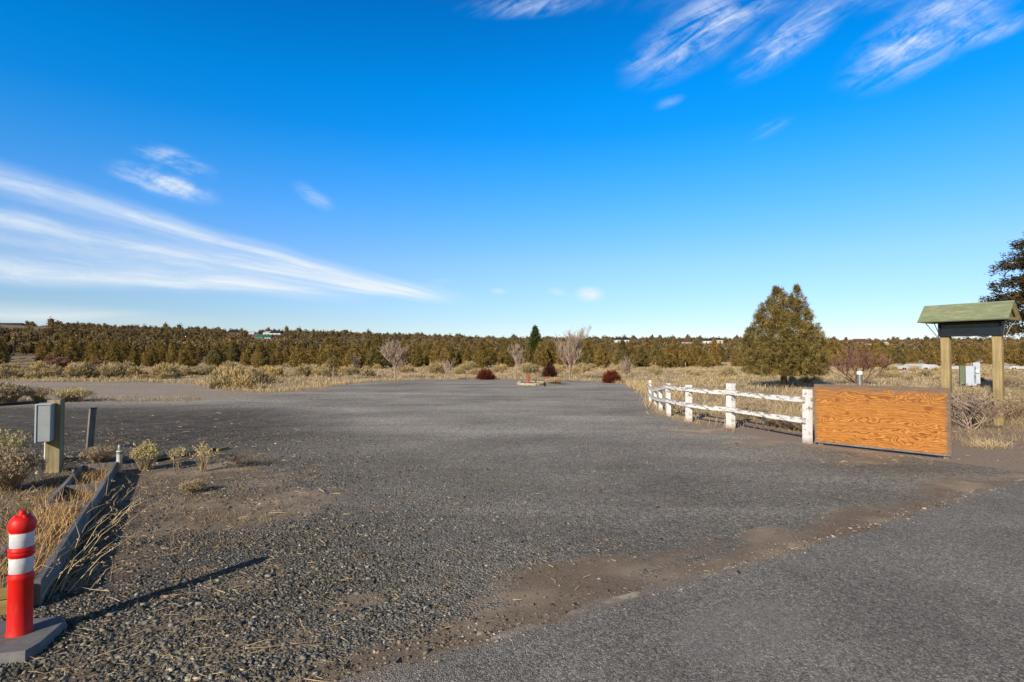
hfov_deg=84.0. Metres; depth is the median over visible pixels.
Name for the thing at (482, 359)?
juniper tree
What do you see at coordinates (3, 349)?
juniper tree
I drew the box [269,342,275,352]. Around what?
juniper tree
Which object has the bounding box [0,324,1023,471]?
ground
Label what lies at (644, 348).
juniper tree
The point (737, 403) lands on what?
rabbitbrush
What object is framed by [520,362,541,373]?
sagebrush
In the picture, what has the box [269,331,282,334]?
house
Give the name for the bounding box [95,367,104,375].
sagebrush
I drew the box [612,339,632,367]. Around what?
juniper tree
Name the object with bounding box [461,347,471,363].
juniper tree
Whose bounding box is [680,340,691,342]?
house
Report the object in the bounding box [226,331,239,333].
house
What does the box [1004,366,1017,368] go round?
parked trailer
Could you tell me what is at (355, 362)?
sapling
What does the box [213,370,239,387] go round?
sagebrush
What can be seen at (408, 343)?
juniper tree
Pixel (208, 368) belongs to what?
sagebrush
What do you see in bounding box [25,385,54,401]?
rabbitbrush
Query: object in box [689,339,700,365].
juniper tree
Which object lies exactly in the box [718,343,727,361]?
juniper tree
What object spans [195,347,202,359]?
juniper tree
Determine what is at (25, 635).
traffic bollard
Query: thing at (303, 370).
sagebrush
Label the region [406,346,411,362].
juniper tree
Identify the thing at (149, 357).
juniper tree
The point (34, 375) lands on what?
sagebrush
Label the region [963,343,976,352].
juniper tree
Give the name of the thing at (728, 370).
sagebrush
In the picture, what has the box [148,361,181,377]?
sagebrush
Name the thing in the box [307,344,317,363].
juniper tree
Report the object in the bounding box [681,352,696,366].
juniper tree
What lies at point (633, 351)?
juniper tree
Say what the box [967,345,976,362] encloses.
juniper tree
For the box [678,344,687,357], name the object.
juniper tree
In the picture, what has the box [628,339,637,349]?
juniper tree
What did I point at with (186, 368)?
sagebrush
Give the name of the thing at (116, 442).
dead weed
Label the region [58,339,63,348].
juniper tree
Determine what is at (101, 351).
juniper tree
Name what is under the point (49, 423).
breaker post
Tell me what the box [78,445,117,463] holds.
rabbitbrush
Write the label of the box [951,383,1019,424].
rabbitbrush
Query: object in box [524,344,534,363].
juniper tree
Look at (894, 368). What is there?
sagebrush
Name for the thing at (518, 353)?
juniper tree
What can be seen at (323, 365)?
sagebrush
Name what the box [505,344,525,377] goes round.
bare tree
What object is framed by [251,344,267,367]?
juniper tree
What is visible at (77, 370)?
sagebrush
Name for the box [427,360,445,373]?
sagebrush
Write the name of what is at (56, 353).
juniper tree
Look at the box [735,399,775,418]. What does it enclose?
rabbitbrush
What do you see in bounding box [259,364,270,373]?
sagebrush
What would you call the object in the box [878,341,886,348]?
juniper tree
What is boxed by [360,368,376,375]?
sagebrush
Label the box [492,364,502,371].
sagebrush
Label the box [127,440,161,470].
rabbitbrush
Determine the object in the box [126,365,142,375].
sagebrush
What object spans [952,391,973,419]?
rabbitbrush
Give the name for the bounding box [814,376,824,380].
sagebrush
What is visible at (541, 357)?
juniper tree
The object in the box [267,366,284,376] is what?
sagebrush
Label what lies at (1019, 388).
rabbitbrush
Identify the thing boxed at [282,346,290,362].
juniper tree
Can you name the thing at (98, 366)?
sagebrush
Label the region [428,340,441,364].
juniper tree
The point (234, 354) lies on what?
juniper tree
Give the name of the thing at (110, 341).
juniper tree
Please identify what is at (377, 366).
sagebrush
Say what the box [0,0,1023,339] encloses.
sky
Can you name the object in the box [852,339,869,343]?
house
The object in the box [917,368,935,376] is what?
sagebrush
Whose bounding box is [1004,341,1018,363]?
juniper tree
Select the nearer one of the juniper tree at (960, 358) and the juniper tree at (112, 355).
the juniper tree at (112, 355)
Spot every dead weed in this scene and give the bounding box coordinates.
[101,438,126,446]
[215,449,261,466]
[951,391,1012,429]
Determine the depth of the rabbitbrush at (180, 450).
9.09 m
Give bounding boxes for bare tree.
[378,339,410,379]
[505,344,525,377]
[553,324,591,378]
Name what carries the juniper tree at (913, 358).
on the ground at (1009, 458)
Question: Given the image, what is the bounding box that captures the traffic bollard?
[0,510,66,664]
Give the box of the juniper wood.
[0,316,1023,361]
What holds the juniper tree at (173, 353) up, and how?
on the ground at (1009, 458)
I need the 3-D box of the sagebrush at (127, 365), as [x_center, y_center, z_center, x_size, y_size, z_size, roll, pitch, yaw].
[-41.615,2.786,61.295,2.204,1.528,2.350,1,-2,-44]
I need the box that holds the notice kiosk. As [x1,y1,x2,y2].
[917,300,1020,425]
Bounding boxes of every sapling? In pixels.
[320,335,345,378]
[351,355,359,373]
[442,358,455,379]
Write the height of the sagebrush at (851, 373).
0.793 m
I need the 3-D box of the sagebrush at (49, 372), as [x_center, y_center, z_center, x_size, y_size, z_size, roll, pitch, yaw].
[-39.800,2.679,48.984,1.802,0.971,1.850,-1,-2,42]
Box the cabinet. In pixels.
[958,365,967,394]
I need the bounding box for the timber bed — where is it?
[0,461,120,615]
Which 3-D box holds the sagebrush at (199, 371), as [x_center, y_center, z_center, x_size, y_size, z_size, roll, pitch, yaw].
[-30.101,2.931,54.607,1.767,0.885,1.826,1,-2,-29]
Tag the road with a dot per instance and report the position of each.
(935, 594)
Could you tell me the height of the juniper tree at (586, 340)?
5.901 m
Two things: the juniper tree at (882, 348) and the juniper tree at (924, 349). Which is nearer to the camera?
the juniper tree at (882, 348)
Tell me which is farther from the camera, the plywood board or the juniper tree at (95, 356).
the juniper tree at (95, 356)
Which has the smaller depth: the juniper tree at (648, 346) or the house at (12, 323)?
the juniper tree at (648, 346)
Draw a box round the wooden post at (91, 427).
[86,407,96,448]
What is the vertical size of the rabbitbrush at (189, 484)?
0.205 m
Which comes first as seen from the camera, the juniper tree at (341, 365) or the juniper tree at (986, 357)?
the juniper tree at (341, 365)
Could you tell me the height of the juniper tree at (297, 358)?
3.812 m
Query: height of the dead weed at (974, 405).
0.965 m
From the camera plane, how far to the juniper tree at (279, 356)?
105.35 m
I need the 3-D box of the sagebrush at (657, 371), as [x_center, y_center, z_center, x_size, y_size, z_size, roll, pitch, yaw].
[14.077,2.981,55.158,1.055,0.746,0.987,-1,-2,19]
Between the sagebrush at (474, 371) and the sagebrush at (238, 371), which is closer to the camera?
the sagebrush at (238, 371)
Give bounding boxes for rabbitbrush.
[0,381,34,402]
[0,429,31,456]
[0,446,48,493]
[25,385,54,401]
[42,391,73,401]
[49,385,96,401]
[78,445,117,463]
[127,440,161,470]
[168,446,186,468]
[176,477,207,493]
[189,441,215,471]
[530,376,540,380]
[543,376,563,383]
[724,400,752,414]
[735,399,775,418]
[757,410,787,426]
[777,410,813,429]
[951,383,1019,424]
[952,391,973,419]
[981,387,1023,423]
[991,372,1023,389]
[1005,381,1023,404]
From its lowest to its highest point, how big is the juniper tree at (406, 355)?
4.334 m
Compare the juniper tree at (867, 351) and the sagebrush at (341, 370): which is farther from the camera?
the juniper tree at (867, 351)
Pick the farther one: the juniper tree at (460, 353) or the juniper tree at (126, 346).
the juniper tree at (126, 346)
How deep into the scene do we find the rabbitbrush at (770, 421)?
14.61 m
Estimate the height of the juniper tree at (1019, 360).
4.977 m
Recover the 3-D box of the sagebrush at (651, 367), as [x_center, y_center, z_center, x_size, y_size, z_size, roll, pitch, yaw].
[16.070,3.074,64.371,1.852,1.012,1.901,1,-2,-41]
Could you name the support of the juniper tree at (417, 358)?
on the ground at (1009, 458)
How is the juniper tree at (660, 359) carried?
on the ground at (1009, 458)
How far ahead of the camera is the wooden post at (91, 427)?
10.90 m
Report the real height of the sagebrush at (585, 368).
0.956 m
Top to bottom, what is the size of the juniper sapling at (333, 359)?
3.516 m
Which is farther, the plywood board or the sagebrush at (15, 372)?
the sagebrush at (15, 372)
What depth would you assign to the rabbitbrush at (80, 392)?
22.46 m
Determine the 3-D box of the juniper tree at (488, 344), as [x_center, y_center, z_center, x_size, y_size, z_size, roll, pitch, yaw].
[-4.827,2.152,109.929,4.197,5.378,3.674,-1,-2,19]
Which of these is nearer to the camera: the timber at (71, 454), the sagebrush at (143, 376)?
the timber at (71, 454)
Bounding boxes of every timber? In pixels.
[19,451,79,457]
[154,448,215,461]
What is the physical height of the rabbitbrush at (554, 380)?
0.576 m
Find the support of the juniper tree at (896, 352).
on the ground at (1009, 458)
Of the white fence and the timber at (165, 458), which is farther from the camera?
the white fence
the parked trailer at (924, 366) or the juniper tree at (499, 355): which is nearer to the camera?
the parked trailer at (924, 366)
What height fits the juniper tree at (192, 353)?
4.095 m
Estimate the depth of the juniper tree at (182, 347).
119.26 m
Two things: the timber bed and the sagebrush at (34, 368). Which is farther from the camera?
the sagebrush at (34, 368)
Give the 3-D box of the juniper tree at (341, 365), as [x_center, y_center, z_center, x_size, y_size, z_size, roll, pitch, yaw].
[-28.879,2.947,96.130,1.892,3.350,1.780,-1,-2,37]
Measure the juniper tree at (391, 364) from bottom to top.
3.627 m
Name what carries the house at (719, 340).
on the ground at (1009, 458)
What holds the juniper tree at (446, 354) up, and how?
on the ground at (1009, 458)
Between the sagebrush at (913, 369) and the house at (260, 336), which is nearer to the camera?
the sagebrush at (913, 369)
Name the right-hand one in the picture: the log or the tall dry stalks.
the tall dry stalks
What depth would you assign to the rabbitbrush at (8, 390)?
21.53 m
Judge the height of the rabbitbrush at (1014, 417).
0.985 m
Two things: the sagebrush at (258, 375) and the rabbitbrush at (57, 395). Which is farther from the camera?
the sagebrush at (258, 375)
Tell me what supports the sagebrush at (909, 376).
on the ground at (1009, 458)
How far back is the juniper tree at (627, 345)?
97.72 m
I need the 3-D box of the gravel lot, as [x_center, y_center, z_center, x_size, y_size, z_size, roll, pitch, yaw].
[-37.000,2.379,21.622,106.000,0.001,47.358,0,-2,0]
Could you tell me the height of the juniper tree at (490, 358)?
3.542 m
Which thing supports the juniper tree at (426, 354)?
on the ground at (1009, 458)
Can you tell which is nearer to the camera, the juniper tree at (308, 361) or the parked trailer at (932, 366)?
the parked trailer at (932, 366)
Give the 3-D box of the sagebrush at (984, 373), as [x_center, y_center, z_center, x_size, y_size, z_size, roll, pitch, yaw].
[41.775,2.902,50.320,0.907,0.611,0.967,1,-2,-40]
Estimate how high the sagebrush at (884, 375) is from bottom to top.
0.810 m
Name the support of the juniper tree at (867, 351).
on the ground at (1009, 458)
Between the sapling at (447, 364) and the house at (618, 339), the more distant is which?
the house at (618, 339)
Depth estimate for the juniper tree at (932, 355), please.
101.25 m
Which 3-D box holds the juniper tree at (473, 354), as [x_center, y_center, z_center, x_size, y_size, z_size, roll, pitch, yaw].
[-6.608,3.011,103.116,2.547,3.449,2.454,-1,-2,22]
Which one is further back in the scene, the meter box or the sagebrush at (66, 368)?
the sagebrush at (66, 368)
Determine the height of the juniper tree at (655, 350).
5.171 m
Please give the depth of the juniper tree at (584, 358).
94.44 m
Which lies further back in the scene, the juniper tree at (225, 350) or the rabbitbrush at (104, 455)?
the juniper tree at (225, 350)
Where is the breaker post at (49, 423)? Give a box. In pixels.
[34,394,64,473]
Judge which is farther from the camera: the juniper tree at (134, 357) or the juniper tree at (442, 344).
the juniper tree at (442, 344)
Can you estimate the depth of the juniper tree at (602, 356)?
89.16 m
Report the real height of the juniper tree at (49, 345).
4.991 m
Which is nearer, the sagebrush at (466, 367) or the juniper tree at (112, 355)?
the sagebrush at (466, 367)
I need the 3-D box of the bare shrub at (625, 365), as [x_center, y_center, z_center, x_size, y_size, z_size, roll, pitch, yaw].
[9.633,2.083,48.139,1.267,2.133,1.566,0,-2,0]
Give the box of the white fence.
[648,380,812,443]
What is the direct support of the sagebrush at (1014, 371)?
on the ground at (1009, 458)
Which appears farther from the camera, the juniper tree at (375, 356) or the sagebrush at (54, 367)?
the juniper tree at (375, 356)
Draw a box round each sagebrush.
[0,365,12,378]
[1,362,13,368]
[9,367,29,376]
[15,369,36,377]
[21,371,43,378]
[26,365,40,372]
[29,360,48,369]
[37,364,64,375]
[39,367,61,376]
[64,361,97,377]
[64,362,82,373]
[93,362,124,369]
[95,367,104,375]
[98,362,128,377]
[117,361,134,370]
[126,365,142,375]
[136,374,149,378]
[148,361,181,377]
[156,371,176,378]
[177,368,188,376]
[179,366,191,374]
[191,367,207,374]
[203,364,215,373]
[208,380,221,388]
[209,368,223,381]
[211,364,232,370]
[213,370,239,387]
[219,365,245,377]
[220,361,238,368]
[230,374,258,388]
[239,367,271,383]
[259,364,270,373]
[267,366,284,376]
[292,364,312,376]
[311,367,319,373]
[319,362,334,369]
[320,365,338,376]
[337,366,345,373]
[343,366,360,374]
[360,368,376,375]
[371,364,382,368]
[397,364,413,371]
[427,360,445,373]
[452,368,465,373]
[454,364,473,370]
[463,360,478,368]
[468,368,480,373]
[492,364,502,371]
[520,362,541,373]
[554,366,563,373]
[566,365,580,374]
[576,362,590,368]
[579,365,591,371]
[647,365,664,371]
[653,369,662,374]
[718,364,737,375]
[798,375,813,382]
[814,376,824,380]
[849,369,864,376]
[874,370,888,377]
[883,365,898,370]
[885,371,896,377]
[903,374,917,379]
[908,367,917,371]
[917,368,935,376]
[981,371,990,376]
[1005,369,1019,375]
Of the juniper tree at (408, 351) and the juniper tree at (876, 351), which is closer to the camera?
the juniper tree at (876, 351)
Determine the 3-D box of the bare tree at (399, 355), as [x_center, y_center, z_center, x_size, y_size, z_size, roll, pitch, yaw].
[-9.231,1.352,44.700,2.689,3.356,2.662,0,-2,15]
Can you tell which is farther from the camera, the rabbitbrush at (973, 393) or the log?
the log
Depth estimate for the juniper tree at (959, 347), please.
120.41 m
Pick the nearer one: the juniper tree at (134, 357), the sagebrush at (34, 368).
the sagebrush at (34, 368)
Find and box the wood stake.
[216,446,228,450]
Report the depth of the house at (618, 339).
380.15 m
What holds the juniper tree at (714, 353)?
on the ground at (1009, 458)
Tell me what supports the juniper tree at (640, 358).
on the ground at (1009, 458)
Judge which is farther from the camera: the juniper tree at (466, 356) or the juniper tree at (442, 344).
the juniper tree at (442, 344)
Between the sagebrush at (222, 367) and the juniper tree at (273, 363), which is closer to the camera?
the sagebrush at (222, 367)
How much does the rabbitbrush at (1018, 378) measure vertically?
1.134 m
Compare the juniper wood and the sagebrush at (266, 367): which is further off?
the juniper wood
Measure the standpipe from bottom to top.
0.436 m
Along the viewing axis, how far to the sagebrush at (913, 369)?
67.41 m
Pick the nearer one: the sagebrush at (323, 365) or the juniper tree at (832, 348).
the sagebrush at (323, 365)
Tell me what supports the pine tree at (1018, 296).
on the ground at (1009, 458)
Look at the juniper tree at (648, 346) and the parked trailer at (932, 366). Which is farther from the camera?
the juniper tree at (648, 346)
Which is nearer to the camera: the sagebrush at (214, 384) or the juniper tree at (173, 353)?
the sagebrush at (214, 384)
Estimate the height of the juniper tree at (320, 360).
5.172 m
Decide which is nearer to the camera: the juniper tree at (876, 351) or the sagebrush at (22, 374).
the sagebrush at (22, 374)
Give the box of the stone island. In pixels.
[517,381,544,385]
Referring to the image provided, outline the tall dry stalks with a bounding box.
[42,472,171,600]
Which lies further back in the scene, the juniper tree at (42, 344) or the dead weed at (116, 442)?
the juniper tree at (42, 344)
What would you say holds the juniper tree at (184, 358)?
on the ground at (1009, 458)
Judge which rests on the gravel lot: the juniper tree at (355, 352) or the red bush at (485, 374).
the red bush at (485, 374)
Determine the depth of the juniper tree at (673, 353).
90.31 m
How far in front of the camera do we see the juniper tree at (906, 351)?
128.96 m
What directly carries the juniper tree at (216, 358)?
on the ground at (1009, 458)
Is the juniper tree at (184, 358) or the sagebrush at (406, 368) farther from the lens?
the juniper tree at (184, 358)
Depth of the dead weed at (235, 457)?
9.26 m
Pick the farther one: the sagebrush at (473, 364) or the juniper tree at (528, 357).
the juniper tree at (528, 357)
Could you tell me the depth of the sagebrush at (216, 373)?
40.20 m
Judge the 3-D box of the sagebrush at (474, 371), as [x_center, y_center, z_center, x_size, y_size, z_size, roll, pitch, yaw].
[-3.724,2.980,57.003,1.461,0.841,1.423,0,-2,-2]
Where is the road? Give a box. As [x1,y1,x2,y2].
[337,478,1023,681]
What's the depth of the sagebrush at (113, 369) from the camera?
47.48 m
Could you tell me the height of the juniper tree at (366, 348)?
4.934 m
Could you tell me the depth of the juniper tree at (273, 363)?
94.46 m
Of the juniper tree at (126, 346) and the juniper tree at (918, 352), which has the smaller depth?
the juniper tree at (126, 346)
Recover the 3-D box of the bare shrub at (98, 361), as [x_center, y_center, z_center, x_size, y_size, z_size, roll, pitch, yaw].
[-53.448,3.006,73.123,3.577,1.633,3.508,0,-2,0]
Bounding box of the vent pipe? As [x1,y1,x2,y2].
[856,371,862,384]
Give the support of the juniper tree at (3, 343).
on the ground at (1009, 458)
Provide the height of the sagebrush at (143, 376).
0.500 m
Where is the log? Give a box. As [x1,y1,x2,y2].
[0,401,38,405]
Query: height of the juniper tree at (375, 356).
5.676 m
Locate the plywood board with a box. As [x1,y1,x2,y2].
[814,384,951,458]
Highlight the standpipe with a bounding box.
[116,444,124,472]
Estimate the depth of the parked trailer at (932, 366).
73.42 m
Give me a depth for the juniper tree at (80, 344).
109.28 m
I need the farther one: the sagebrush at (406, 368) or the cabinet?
the sagebrush at (406, 368)
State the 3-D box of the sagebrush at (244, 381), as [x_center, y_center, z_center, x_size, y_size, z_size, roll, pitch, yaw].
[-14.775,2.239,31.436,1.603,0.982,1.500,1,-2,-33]
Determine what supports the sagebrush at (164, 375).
on the ground at (1009, 458)
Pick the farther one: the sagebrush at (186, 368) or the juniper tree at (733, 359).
the juniper tree at (733, 359)
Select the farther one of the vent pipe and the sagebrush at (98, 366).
the sagebrush at (98, 366)
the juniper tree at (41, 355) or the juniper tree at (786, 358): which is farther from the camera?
the juniper tree at (41, 355)
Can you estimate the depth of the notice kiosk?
15.08 m
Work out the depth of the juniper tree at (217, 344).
113.32 m
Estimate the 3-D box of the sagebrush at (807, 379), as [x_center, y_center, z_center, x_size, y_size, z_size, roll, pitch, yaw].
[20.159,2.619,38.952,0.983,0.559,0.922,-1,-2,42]
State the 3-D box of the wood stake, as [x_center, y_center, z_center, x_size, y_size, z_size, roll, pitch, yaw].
[-5.548,2.067,10.909,0.050,0.050,0.313,0,-2,9]
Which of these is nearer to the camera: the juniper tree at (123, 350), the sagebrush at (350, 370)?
the sagebrush at (350, 370)
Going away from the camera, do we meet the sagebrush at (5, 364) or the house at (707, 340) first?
the sagebrush at (5, 364)
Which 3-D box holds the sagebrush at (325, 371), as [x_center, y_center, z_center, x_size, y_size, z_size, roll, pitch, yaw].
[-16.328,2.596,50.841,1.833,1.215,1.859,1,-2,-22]
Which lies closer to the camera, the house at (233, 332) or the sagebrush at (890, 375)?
the sagebrush at (890, 375)
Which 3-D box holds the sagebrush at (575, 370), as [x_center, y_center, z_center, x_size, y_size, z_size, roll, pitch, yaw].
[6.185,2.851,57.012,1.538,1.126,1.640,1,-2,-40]
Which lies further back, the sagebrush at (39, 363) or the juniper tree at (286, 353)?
the juniper tree at (286, 353)
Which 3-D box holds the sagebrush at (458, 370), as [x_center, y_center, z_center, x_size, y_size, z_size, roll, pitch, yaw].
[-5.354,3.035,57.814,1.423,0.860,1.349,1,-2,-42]
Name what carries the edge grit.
on the gravel lot
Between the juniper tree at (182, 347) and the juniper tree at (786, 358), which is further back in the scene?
the juniper tree at (182, 347)
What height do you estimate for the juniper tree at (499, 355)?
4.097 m
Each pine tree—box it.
[527,324,543,355]
[961,232,1023,340]
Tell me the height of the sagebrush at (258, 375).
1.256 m
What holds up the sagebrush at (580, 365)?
on the ground at (1009, 458)
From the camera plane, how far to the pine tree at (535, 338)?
119.45 m
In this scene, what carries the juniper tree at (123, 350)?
on the ground at (1009, 458)
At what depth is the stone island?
35.58 m
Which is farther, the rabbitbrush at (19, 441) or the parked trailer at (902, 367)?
the parked trailer at (902, 367)
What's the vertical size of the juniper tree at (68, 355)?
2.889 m
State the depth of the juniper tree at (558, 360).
88.47 m
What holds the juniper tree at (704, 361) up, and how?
on the ground at (1009, 458)
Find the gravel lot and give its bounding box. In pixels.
[0,379,1023,681]
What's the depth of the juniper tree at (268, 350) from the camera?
111.21 m
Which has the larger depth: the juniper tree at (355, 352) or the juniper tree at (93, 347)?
the juniper tree at (93, 347)
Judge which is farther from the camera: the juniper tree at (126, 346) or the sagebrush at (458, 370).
the juniper tree at (126, 346)
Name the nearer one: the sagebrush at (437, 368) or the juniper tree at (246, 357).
the sagebrush at (437, 368)
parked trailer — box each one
[893,365,907,368]
[916,364,928,368]
[927,364,938,368]
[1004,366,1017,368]
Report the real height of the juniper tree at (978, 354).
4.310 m
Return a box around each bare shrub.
[43,354,71,369]
[84,358,114,366]
[619,356,633,377]
[825,342,898,383]
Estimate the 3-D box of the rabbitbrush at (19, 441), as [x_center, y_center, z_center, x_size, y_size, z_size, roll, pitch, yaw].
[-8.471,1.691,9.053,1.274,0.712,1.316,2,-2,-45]
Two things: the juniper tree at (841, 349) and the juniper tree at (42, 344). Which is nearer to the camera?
the juniper tree at (841, 349)
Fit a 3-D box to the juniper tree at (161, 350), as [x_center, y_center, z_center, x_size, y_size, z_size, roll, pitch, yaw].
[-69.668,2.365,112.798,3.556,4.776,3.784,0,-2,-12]
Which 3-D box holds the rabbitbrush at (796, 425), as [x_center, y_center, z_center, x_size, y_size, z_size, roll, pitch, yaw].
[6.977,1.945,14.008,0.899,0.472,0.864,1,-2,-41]
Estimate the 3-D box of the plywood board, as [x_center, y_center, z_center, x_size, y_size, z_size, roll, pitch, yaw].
[6.960,1.478,10.811,0.133,1.255,2.280,1,-2,-39]
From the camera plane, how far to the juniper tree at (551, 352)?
98.93 m
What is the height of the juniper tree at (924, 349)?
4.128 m
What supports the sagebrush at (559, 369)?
on the ground at (1009, 458)
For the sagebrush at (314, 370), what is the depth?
58.46 m
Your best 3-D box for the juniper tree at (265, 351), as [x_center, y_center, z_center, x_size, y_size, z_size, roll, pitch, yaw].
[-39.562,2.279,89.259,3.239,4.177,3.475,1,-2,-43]
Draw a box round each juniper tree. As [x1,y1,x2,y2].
[0,339,12,363]
[2,341,12,359]
[33,341,49,358]
[33,351,46,361]
[35,346,50,358]
[44,345,66,364]
[45,339,53,352]
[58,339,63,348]
[61,336,84,362]
[64,351,75,362]
[77,342,87,357]
[82,341,103,363]
[90,351,102,361]
[97,349,104,360]
[101,342,107,351]
[103,340,124,364]
[106,337,118,348]
[119,346,129,363]
[122,341,130,355]
[127,346,141,365]
[140,345,160,366]
[155,342,166,363]
[165,341,180,364]
[176,344,202,366]
[178,350,192,366]
[179,343,186,352]
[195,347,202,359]
[203,345,226,366]
[208,342,226,360]
[222,346,230,359]
[227,341,240,361]
[239,346,253,365]
[249,342,272,366]
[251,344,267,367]
[265,344,272,360]
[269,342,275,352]
[269,353,276,366]
[274,346,284,365]
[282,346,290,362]
[287,345,306,367]
[304,350,310,364]
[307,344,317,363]
[315,336,337,366]
[336,349,345,366]
[341,344,365,367]
[361,339,371,365]
[364,332,387,367]
[386,347,404,367]
[399,343,409,364]
[405,340,412,350]
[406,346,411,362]
[409,343,423,365]
[410,345,424,366]
[422,343,432,365]
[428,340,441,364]
[435,344,459,367]
[439,339,445,350]
[457,349,464,365]
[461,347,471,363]
[463,344,472,355]
[471,348,477,362]
[473,340,489,367]
[484,339,497,364]
[487,349,492,365]
[498,340,515,367]
[498,347,503,363]
[512,344,522,362]
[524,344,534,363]
[533,343,550,366]
[545,341,556,364]
[555,341,568,365]
[573,343,593,365]
[582,338,594,357]
[583,341,594,364]
[594,343,610,367]
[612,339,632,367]
[612,343,632,365]
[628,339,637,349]
[629,345,635,363]
[631,346,650,366]
[641,344,650,364]
[644,342,651,363]
[650,341,658,362]
[651,349,669,367]
[664,342,684,367]
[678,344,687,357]
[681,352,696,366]
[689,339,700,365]
[697,350,711,367]
[708,337,721,365]
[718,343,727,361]
[729,350,739,366]
[731,282,834,386]
[823,338,839,365]
[832,339,849,363]
[854,344,872,367]
[869,340,886,366]
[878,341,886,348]
[880,346,892,365]
[890,347,907,363]
[902,346,910,361]
[908,350,918,363]
[914,347,922,358]
[921,344,927,358]
[923,341,940,365]
[951,346,969,362]
[952,348,967,364]
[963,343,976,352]
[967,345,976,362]
[972,343,981,357]
[980,340,991,363]
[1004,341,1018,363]
[1014,340,1023,365]
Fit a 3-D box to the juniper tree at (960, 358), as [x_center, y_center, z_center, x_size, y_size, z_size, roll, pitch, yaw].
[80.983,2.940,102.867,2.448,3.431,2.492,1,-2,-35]
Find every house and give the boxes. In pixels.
[0,323,25,324]
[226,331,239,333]
[256,335,273,337]
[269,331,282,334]
[614,337,629,342]
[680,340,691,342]
[702,339,711,342]
[711,338,722,342]
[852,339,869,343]
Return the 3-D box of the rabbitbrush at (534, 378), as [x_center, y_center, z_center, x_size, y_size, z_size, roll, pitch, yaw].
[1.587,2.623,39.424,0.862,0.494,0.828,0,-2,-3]
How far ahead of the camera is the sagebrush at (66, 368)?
57.94 m
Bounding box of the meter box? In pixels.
[965,362,979,390]
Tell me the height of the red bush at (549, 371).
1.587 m
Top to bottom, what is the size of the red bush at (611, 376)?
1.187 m
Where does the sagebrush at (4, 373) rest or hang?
on the ground at (1009, 458)
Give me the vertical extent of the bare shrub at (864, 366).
2.839 m
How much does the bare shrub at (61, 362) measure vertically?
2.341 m
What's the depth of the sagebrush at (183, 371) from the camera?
50.92 m
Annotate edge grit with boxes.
[302,475,1023,681]
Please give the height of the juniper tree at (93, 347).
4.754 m
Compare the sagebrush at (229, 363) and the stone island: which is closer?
the stone island
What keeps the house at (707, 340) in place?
on the ground at (1009, 458)
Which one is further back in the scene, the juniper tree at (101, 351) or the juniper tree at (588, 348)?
the juniper tree at (588, 348)
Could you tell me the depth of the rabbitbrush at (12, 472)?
7.57 m
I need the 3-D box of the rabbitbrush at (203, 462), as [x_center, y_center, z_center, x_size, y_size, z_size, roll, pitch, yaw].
[-4.825,1.803,8.886,0.348,0.477,0.360,-1,-2,21]
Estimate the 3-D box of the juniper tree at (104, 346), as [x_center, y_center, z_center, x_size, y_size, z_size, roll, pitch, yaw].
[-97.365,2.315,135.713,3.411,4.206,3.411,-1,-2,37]
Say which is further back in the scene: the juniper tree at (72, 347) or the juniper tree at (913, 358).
the juniper tree at (913, 358)
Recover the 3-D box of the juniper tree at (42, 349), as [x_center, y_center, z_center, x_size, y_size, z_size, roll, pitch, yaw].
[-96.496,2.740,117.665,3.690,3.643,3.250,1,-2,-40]
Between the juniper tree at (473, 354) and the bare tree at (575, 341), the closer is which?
the bare tree at (575, 341)
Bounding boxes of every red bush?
[476,367,495,379]
[541,360,558,378]
[601,369,622,382]
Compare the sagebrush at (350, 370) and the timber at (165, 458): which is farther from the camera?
the sagebrush at (350, 370)
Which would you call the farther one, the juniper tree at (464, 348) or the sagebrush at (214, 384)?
the juniper tree at (464, 348)

